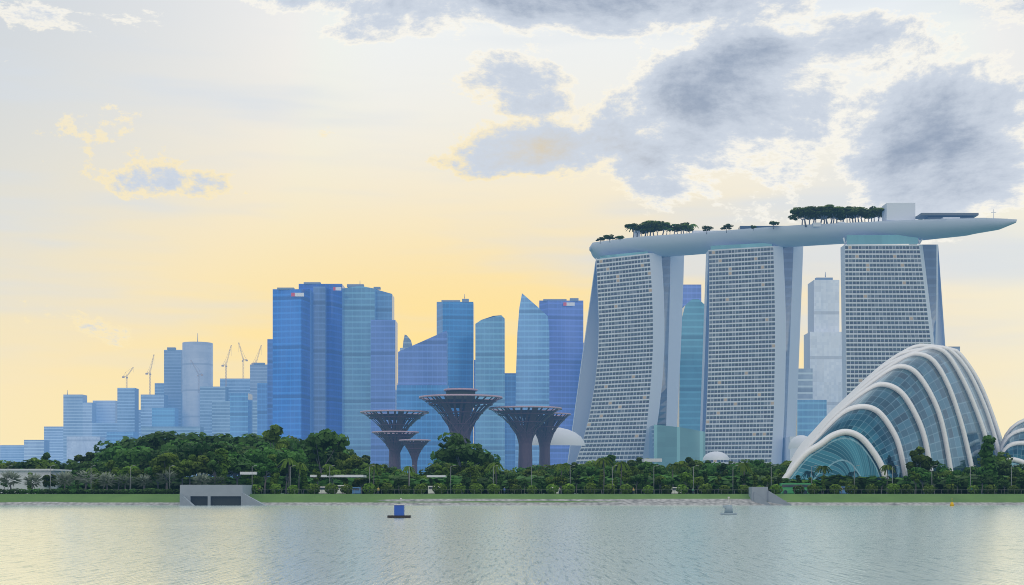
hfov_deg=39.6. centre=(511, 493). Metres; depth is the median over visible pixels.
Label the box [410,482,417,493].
tree
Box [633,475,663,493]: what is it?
shrub
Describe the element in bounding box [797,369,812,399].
office building
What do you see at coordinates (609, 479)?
shrub
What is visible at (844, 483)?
tree
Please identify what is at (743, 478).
tree
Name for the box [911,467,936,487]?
tree
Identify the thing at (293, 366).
skyscraper
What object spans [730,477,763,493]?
shrub
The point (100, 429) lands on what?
office building
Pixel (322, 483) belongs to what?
shrub
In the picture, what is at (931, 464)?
tree
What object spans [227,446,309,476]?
tree
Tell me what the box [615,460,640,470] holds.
tree
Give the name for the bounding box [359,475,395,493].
shrub
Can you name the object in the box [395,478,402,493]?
tree
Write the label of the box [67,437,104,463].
office building
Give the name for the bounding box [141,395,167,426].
office building
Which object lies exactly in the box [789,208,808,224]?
tree
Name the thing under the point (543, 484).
shrub
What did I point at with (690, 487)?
shrub
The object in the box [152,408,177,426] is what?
office building
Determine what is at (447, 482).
tree
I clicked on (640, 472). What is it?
tree
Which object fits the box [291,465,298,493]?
tree
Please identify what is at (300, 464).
tree
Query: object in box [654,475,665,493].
tree
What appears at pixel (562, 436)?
dome
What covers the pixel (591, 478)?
tree
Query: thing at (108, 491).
shrub
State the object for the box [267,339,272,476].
skyscraper
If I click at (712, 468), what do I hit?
tree
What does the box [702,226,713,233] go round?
tree
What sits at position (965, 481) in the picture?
shrub
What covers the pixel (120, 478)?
palm tree
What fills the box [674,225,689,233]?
tree
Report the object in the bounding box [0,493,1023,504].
ground
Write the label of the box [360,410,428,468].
supertree
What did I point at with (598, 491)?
shrub
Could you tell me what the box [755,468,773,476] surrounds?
tree
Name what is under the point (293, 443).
tree
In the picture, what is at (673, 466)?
tree
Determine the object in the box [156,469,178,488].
palm tree
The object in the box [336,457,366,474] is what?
tree
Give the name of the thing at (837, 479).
tree
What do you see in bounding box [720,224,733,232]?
tree
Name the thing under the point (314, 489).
shrub
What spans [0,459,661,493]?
garden pavilions
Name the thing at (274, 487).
shrub
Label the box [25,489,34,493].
shrub
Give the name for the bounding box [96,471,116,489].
palm tree
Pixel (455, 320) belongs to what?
skyscraper
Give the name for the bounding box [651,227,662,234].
tree
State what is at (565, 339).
skyscraper
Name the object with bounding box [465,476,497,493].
shrub
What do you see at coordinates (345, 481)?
tree
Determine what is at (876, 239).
crowns
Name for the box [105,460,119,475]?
tree
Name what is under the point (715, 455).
dome
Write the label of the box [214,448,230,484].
tree
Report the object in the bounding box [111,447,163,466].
tree
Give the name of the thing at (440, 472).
tree
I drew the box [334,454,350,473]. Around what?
tree
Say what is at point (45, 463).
tree
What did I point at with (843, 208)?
tree
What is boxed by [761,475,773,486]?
tree
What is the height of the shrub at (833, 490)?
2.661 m
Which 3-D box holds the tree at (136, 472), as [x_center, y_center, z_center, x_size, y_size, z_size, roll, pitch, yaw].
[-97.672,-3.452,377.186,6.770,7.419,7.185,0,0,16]
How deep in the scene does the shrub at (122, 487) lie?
384.42 m
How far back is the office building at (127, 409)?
3480.00 m
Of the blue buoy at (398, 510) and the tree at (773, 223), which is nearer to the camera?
the blue buoy at (398, 510)
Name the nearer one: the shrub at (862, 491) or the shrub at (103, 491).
the shrub at (103, 491)
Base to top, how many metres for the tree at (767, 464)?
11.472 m
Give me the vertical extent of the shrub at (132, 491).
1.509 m
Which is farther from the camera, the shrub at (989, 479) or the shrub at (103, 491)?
the shrub at (989, 479)
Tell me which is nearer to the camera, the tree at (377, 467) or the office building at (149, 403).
the tree at (377, 467)
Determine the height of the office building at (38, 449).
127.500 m
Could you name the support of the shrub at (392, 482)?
on the ground
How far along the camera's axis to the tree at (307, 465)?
416.14 m
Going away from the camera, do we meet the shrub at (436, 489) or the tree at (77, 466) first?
the shrub at (436, 489)
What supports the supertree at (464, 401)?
on the ground
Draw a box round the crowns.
[600,235,917,258]
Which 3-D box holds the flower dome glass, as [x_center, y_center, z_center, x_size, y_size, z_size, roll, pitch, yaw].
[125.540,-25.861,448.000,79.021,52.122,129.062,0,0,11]
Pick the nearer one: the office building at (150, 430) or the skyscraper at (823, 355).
the skyscraper at (823, 355)
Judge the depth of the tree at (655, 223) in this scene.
1161.39 m
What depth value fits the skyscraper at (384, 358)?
1880.00 m
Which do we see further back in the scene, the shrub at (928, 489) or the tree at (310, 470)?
the tree at (310, 470)
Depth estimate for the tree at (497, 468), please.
377.51 m
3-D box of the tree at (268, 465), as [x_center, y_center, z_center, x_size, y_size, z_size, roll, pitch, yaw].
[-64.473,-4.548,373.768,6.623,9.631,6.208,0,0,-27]
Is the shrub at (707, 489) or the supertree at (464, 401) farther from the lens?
the supertree at (464, 401)
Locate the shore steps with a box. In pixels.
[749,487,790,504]
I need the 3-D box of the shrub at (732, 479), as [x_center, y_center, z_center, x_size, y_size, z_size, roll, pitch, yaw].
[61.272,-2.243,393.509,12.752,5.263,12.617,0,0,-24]
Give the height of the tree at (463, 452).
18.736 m
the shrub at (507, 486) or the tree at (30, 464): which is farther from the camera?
the tree at (30, 464)
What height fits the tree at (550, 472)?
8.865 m
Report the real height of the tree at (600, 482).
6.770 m
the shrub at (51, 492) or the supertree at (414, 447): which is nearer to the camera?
the shrub at (51, 492)
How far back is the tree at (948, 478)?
374.79 m
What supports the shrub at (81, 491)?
on the ground
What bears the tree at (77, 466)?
on the ground
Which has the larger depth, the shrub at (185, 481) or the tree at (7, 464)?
the tree at (7, 464)
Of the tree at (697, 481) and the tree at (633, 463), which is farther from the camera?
the tree at (633, 463)
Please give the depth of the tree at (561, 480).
373.56 m
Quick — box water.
[0,505,1023,584]
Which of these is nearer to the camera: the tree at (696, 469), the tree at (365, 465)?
the tree at (696, 469)
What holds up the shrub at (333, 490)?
on the ground
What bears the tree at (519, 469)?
on the ground
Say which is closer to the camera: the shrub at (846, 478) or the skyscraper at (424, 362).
the shrub at (846, 478)
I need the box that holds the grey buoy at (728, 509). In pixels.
[720,497,736,514]
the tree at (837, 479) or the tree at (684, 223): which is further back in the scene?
the tree at (684, 223)
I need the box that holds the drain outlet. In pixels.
[180,485,266,505]
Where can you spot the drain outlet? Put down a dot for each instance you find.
(192, 495)
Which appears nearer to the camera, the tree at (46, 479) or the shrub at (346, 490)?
the shrub at (346, 490)
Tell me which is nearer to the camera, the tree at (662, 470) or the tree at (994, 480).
the tree at (994, 480)
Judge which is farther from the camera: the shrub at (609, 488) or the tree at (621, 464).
the tree at (621, 464)
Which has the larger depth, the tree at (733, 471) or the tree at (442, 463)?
the tree at (442, 463)
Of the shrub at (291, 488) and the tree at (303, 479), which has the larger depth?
the tree at (303, 479)
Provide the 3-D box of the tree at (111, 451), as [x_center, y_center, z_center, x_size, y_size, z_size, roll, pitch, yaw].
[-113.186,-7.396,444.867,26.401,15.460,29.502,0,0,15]
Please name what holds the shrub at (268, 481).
on the ground
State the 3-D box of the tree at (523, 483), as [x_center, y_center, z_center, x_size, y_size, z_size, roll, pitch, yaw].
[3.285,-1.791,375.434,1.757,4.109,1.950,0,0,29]
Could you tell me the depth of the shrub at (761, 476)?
389.99 m
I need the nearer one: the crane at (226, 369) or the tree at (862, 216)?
the tree at (862, 216)
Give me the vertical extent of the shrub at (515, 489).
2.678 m
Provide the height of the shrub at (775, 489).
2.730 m
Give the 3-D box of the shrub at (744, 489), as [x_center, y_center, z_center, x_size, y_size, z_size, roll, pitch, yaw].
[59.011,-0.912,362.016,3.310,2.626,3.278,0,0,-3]
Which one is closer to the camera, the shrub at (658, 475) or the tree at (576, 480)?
the tree at (576, 480)
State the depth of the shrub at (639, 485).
387.04 m
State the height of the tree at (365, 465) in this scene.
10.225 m
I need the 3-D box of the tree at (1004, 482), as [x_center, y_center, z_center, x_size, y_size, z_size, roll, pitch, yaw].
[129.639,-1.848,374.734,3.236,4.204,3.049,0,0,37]
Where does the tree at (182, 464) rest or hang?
on the ground
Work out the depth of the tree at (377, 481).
381.05 m
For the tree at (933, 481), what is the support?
on the ground
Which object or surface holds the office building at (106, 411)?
on the ground
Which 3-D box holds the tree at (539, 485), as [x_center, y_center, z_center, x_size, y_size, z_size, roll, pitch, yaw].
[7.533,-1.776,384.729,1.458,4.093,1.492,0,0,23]
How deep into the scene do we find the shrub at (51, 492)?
360.12 m
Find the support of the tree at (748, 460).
on the ground
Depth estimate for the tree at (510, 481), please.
382.06 m
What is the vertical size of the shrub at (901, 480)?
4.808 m
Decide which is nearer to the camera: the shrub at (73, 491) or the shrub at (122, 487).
the shrub at (73, 491)
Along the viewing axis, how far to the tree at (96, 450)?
539.08 m
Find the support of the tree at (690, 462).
on the ground
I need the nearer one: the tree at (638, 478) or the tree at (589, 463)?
the tree at (638, 478)
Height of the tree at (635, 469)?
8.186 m
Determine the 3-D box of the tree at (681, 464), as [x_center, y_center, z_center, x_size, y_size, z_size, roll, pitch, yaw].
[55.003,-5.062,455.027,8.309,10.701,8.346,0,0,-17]
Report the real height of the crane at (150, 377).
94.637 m
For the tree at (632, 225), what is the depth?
1162.63 m
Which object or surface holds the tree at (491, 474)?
on the ground
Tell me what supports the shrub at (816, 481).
on the ground
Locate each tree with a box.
[0,461,17,468]
[0,470,22,488]
[15,459,41,468]
[22,473,42,488]
[27,472,32,489]
[33,458,58,468]
[37,452,52,463]
[42,474,57,488]
[52,470,74,487]
[53,459,77,468]
[65,461,103,471]
[71,468,85,479]
[73,469,97,488]
[74,452,95,466]
[74,475,78,488]
[83,468,99,477]
[90,470,96,492]
[91,452,103,464]
[93,436,135,452]
[96,469,106,478]
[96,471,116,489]
[96,473,111,488]
[98,451,110,465]
[98,461,144,475]
[103,445,169,459]
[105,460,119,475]
[111,430,232,451]
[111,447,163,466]
[113,470,122,489]
[114,473,135,490]
[118,465,140,488]
[128,466,152,487]
[132,473,152,488]
[139,448,178,467]
[144,467,167,493]
[149,453,185,487]
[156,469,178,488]
[161,438,235,451]
[173,441,236,464]
[174,459,187,484]
[179,432,264,447]
[182,454,196,484]
[182,455,213,481]
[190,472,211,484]
[206,451,223,482]
[207,475,227,484]
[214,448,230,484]
[222,442,275,449]
[223,457,255,484]
[224,446,283,471]
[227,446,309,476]
[230,436,302,452]
[240,446,297,476]
[241,469,262,492]
[254,436,303,447]
[254,458,278,493]
[262,424,290,452]
[267,454,279,492]
[268,459,310,475]
[276,458,300,493]
[278,462,295,493]
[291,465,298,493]
[293,462,307,493]
[300,428,349,473]
[300,468,308,493]
[307,463,319,475]
[311,470,323,493]
[322,464,345,484]
[324,446,349,454]
[325,446,345,459]
[326,451,338,469]
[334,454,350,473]
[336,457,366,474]
[341,470,347,484]
[345,449,356,455]
[350,454,361,474]
[350,468,375,476]
[352,476,368,486]
[359,462,368,468]
[361,455,370,463]
[364,467,385,475]
[366,463,384,493]
[375,479,379,493]
[380,464,389,475]
[381,472,402,475]
[388,466,400,474]
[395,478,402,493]
[398,466,416,485]
[402,472,420,478]
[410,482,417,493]
[419,466,450,475]
[422,471,433,477]
[424,462,458,472]
[430,448,500,463]
[433,459,465,470]
[434,432,494,466]
[434,465,449,474]
[445,463,469,475]
[445,475,450,493]
[458,461,484,466]
[459,468,480,477]
[460,473,466,485]
[469,466,477,485]
[476,461,492,476]
[484,470,505,479]
[484,480,494,493]
[485,462,504,488]
[497,475,503,493]
[502,472,515,479]
[508,479,517,493]
[512,465,533,472]
[519,469,554,476]
[521,479,528,492]
[522,467,530,493]
[529,471,542,478]
[537,479,541,493]
[538,464,569,471]
[545,467,569,476]
[545,477,557,485]
[551,463,571,493]
[553,469,568,478]
[553,475,567,493]
[560,467,575,477]
[569,462,577,493]
[571,473,580,493]
[572,465,586,476]
[578,460,596,466]
[582,466,596,475]
[586,465,611,477]
[586,476,594,483]
[592,458,613,493]
[598,454,615,468]
[598,469,603,493]
[605,471,618,478]
[610,478,617,485]
[613,461,630,493]
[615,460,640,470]
[616,470,626,479]
[621,473,631,483]
[624,223,649,236]
[624,466,639,475]
[626,226,639,236]
[627,457,642,464]
[629,474,643,493]
[635,461,660,474]
[635,469,651,475]
[639,220,664,235]
[641,470,649,493]
[644,227,656,235]
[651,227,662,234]
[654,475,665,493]
[657,468,665,474]
[658,222,669,234]
[661,477,674,484]
[664,463,681,486]
[668,222,689,233]
[673,461,691,474]
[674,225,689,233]
[677,466,699,476]
[679,472,692,493]
[681,224,693,230]
[683,457,696,467]
[692,476,704,493]
[695,461,706,468]
[695,469,710,476]
[700,463,713,469]
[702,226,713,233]
[702,471,708,488]
[707,462,739,476]
[715,475,721,493]
[716,463,728,476]
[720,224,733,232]
[731,468,741,475]
[732,477,736,493]
[734,459,754,464]
[735,462,753,484]
[738,473,748,484]
[750,459,765,467]
[750,464,787,473]
[752,472,757,486]
[755,462,779,467]
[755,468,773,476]
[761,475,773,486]
[769,221,779,228]
[771,469,782,477]
[777,476,781,493]
[782,461,791,468]
[788,206,815,226]
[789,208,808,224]
[796,475,801,482]
[802,210,819,223]
[807,211,821,222]
[810,205,835,223]
[814,466,831,493]
[820,204,833,223]
[821,475,825,493]
[822,206,844,222]
[827,208,851,222]
[828,208,842,222]
[834,474,840,490]
[839,480,852,486]
[844,207,868,221]
[854,211,869,221]
[869,207,884,220]
[877,478,886,493]
[878,465,895,493]
[902,474,911,491]
[905,446,931,469]
[909,471,920,493]
[911,460,939,475]
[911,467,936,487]
[928,475,940,493]
[936,463,946,472]
[937,470,952,477]
[941,467,962,475]
[945,475,951,483]
[952,479,960,492]
[959,467,975,475]
[975,464,998,474]
[977,451,1013,465]
[977,473,988,493]
[978,435,998,483]
[992,475,998,493]
[994,459,1011,479]
[996,462,1022,476]
[998,478,1010,493]
[1006,474,1016,484]
[1013,464,1023,470]
[1021,472,1023,490]
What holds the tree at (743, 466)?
on the ground
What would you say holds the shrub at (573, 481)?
on the ground
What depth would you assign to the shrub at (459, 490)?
361.19 m
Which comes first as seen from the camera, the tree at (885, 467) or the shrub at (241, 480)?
the tree at (885, 467)
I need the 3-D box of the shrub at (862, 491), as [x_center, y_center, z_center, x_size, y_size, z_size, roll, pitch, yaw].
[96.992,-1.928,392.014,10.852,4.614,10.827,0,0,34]
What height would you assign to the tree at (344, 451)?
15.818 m
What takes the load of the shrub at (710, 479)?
on the ground
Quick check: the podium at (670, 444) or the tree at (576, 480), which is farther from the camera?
the podium at (670, 444)
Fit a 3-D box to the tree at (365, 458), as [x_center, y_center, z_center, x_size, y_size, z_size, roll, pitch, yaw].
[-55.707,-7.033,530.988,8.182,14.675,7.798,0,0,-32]
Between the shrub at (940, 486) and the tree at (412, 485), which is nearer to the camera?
the tree at (412, 485)
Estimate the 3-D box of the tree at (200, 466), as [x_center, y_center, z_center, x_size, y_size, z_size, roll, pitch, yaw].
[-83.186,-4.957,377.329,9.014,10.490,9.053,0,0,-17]
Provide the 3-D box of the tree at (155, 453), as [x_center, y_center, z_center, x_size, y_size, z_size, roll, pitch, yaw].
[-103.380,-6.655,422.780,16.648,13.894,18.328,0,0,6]
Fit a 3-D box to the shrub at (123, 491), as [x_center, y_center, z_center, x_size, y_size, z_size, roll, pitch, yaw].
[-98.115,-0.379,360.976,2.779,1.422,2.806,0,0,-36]
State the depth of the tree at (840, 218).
1118.02 m
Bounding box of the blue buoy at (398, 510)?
[387,498,410,517]
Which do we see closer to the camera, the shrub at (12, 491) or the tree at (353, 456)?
the shrub at (12, 491)
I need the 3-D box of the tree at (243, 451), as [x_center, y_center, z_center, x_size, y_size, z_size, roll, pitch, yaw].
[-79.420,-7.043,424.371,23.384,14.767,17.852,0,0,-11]
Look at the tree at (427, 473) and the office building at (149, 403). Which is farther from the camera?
the office building at (149, 403)
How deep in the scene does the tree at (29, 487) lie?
376.17 m
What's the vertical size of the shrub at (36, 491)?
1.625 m
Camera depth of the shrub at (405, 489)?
361.25 m
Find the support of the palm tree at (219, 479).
on the ground
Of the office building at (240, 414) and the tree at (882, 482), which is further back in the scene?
the office building at (240, 414)
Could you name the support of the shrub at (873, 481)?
on the ground
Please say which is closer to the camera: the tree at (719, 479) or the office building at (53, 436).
the tree at (719, 479)
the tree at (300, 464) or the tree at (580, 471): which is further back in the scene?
the tree at (580, 471)
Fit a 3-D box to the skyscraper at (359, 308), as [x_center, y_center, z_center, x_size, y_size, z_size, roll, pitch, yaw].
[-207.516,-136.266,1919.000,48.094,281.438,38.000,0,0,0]
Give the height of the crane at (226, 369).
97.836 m
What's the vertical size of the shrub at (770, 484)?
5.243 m
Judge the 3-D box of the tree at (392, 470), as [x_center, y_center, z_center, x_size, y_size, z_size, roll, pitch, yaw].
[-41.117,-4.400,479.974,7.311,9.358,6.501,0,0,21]
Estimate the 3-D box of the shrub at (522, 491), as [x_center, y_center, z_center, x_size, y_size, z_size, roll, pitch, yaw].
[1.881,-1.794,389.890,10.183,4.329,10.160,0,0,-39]
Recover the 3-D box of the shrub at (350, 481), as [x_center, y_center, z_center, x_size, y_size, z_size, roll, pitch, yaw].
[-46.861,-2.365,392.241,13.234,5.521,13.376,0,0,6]
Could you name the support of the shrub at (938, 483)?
on the ground
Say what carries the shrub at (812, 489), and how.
on the ground
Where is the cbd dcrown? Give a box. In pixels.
[403,335,411,347]
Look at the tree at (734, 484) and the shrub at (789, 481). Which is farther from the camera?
the shrub at (789, 481)
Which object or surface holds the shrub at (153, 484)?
on the ground
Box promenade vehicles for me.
[319,483,851,493]
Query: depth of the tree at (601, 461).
379.69 m
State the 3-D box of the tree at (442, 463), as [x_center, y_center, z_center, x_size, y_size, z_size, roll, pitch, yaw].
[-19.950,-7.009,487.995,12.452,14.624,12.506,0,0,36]
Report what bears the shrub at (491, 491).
on the ground
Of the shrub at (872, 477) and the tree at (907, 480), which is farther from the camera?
the shrub at (872, 477)
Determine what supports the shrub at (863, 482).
on the ground
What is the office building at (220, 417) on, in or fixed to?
on the ground
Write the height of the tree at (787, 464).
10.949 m
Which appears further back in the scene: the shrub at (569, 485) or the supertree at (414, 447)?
the supertree at (414, 447)
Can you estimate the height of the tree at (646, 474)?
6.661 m
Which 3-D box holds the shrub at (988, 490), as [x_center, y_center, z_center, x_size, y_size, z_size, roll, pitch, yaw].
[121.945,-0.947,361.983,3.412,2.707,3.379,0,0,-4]
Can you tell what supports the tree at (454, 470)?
on the ground
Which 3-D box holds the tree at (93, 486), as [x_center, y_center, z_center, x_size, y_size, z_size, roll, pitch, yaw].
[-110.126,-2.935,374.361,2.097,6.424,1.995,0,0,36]
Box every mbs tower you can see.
[567,253,683,464]
[700,246,802,481]
[840,245,944,399]
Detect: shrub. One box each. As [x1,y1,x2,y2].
[8,488,21,493]
[17,489,25,493]
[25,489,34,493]
[31,488,40,493]
[39,489,50,493]
[47,489,55,493]
[54,488,61,493]
[58,479,84,493]
[61,488,70,493]
[69,477,91,490]
[69,488,79,493]
[76,488,87,493]
[83,489,91,493]
[91,489,98,493]
[98,489,106,493]
[105,476,145,493]
[106,489,113,493]
[120,489,129,493]
[128,489,136,493]
[138,478,172,493]
[142,488,151,493]
[149,488,158,493]
[157,489,166,493]
[164,488,174,493]
[169,479,188,490]
[172,476,196,488]
[208,477,235,484]
[225,476,245,484]
[252,484,262,493]
[254,479,269,493]
[259,477,287,493]
[269,484,282,493]
[278,476,312,493]
[285,479,311,493]
[287,485,298,493]
[306,483,320,493]
[312,478,348,486]
[324,478,355,493]
[325,483,338,493]
[340,484,352,493]
[354,480,381,493]
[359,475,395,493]
[362,483,376,493]
[366,475,404,493]
[374,474,420,493]
[380,483,393,493]
[399,485,410,493]
[400,477,428,493]
[413,484,426,493]
[422,479,444,493]
[423,476,461,493]
[432,483,446,493]
[436,474,467,493]
[451,478,480,493]
[452,483,465,493]
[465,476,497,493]
[469,483,483,493]
[487,483,499,493]
[498,480,520,493]
[504,479,533,493]
[507,475,547,493]
[509,484,521,493]
[527,485,537,493]
[536,477,567,493]
[546,484,558,493]
[557,478,574,493]
[561,483,574,493]
[565,476,595,493]
[568,476,605,493]
[581,481,609,493]
[583,483,597,493]
[595,476,624,493]
[603,483,616,493]
[615,482,634,493]
[619,484,631,493]
[624,482,657,493]
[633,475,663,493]
[642,485,653,493]
[647,474,676,493]
[661,474,694,493]
[661,485,672,493]
[676,484,688,493]
[679,477,714,493]
[695,476,732,493]
[698,483,712,493]
[709,477,743,493]
[717,476,748,493]
[719,485,730,493]
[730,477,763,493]
[738,485,749,493]
[745,474,774,485]
[746,476,782,491]
[770,484,782,493]
[776,479,802,493]
[792,485,804,493]
[801,479,826,493]
[807,484,819,493]
[808,476,843,493]
[816,475,853,493]
[827,476,864,493]
[829,484,842,493]
[844,476,870,493]
[844,484,857,493]
[855,478,871,493]
[863,475,896,493]
[865,484,877,493]
[870,476,901,493]
[885,477,921,493]
[886,483,900,493]
[901,484,913,493]
[907,476,941,493]
[912,476,946,493]
[922,485,935,493]
[930,485,949,493]
[938,475,976,493]
[943,484,956,493]
[951,474,991,493]
[963,482,993,493]
[967,485,978,493]
[971,475,1003,493]
[985,484,996,493]
[991,475,1022,493]
[999,477,1021,493]
[1007,485,1019,493]
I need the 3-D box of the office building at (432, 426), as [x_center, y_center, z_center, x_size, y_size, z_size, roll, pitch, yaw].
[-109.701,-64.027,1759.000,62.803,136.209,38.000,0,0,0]
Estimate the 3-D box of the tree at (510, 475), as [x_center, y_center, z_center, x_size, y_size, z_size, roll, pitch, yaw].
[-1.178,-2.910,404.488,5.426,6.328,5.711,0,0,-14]
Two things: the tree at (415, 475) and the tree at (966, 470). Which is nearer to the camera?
the tree at (415, 475)
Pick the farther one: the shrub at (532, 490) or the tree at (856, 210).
the tree at (856, 210)
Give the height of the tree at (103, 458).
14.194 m
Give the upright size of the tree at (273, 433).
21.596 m
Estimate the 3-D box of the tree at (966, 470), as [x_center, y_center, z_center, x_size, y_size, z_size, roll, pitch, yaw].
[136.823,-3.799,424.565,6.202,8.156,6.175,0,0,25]
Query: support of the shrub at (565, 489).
on the ground
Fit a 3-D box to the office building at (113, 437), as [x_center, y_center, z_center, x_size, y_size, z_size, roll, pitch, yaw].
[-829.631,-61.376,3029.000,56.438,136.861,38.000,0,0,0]
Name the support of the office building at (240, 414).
on the ground
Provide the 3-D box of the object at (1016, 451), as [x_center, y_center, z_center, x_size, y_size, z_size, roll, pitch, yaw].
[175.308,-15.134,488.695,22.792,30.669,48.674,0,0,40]
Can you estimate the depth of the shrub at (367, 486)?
361.20 m
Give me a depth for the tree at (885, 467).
375.47 m
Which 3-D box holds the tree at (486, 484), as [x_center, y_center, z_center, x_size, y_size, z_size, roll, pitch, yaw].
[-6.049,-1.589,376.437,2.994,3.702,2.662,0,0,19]
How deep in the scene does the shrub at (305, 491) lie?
387.68 m
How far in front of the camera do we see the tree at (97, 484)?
380.12 m
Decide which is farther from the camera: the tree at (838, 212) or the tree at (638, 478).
the tree at (838, 212)
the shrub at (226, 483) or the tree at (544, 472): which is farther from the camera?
the tree at (544, 472)
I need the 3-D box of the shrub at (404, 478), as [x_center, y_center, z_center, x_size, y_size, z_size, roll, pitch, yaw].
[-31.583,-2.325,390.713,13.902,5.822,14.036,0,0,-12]
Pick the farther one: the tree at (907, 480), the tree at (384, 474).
the tree at (384, 474)
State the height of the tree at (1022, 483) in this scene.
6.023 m
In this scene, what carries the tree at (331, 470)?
on the ground
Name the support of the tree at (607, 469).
on the ground
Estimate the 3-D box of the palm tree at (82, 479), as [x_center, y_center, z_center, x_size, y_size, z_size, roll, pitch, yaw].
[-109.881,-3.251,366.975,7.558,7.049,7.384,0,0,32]
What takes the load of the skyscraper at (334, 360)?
on the ground
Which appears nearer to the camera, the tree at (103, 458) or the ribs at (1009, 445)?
the tree at (103, 458)
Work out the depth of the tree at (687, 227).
1162.94 m
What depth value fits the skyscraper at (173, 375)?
3480.00 m
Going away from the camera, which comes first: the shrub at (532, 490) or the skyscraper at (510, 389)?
the shrub at (532, 490)
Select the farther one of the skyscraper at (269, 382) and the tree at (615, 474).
the skyscraper at (269, 382)
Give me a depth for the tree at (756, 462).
462.71 m
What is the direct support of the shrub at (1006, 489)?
on the ground
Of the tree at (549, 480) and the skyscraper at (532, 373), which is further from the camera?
the skyscraper at (532, 373)
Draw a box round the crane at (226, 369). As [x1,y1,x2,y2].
[221,345,231,386]
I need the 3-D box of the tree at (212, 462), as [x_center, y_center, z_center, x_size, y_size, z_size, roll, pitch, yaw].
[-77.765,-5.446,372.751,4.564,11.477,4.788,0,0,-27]
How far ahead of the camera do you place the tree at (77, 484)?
375.56 m
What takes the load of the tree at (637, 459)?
on the ground
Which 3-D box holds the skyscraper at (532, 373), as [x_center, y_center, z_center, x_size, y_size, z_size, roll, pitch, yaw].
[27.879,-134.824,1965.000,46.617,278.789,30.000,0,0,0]
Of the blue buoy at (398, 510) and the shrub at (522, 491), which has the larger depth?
the shrub at (522, 491)
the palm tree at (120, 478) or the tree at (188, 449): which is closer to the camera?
the palm tree at (120, 478)
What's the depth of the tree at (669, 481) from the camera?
377.44 m
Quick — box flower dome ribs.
[782,344,1001,479]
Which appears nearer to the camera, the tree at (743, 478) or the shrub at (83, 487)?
the tree at (743, 478)
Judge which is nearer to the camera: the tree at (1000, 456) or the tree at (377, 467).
the tree at (377, 467)
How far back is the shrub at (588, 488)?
361.25 m
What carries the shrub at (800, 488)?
on the ground
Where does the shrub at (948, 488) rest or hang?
on the ground
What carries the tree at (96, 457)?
on the ground
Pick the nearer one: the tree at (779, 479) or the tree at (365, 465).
the tree at (779, 479)
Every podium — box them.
[649,425,704,467]
[783,437,796,461]
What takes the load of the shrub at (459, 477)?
on the ground
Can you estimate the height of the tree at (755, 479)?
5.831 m
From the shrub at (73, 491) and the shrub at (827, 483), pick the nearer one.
the shrub at (73, 491)
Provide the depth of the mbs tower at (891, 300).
1095.00 m
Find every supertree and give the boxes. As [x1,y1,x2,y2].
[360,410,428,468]
[372,431,418,468]
[399,439,430,472]
[419,388,502,449]
[488,406,561,467]
[522,412,570,493]
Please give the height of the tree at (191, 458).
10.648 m
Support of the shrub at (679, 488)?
on the ground
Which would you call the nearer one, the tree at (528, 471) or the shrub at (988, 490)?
the shrub at (988, 490)
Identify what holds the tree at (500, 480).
on the ground
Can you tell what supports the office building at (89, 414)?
on the ground
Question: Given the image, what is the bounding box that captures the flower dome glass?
[790,347,999,481]
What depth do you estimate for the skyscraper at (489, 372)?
1900.00 m
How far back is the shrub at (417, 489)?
361.27 m
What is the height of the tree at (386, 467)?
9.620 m
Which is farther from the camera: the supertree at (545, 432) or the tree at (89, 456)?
the supertree at (545, 432)
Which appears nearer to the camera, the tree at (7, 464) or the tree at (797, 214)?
the tree at (7, 464)
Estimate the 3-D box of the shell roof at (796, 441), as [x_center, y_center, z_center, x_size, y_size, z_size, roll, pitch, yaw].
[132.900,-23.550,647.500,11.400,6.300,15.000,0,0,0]
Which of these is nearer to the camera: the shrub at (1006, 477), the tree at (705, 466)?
the shrub at (1006, 477)
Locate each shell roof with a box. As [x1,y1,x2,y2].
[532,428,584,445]
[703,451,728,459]
[788,435,806,448]
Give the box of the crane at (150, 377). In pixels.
[145,354,153,394]
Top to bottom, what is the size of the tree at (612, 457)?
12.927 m
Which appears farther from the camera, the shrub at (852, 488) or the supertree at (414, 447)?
the supertree at (414, 447)

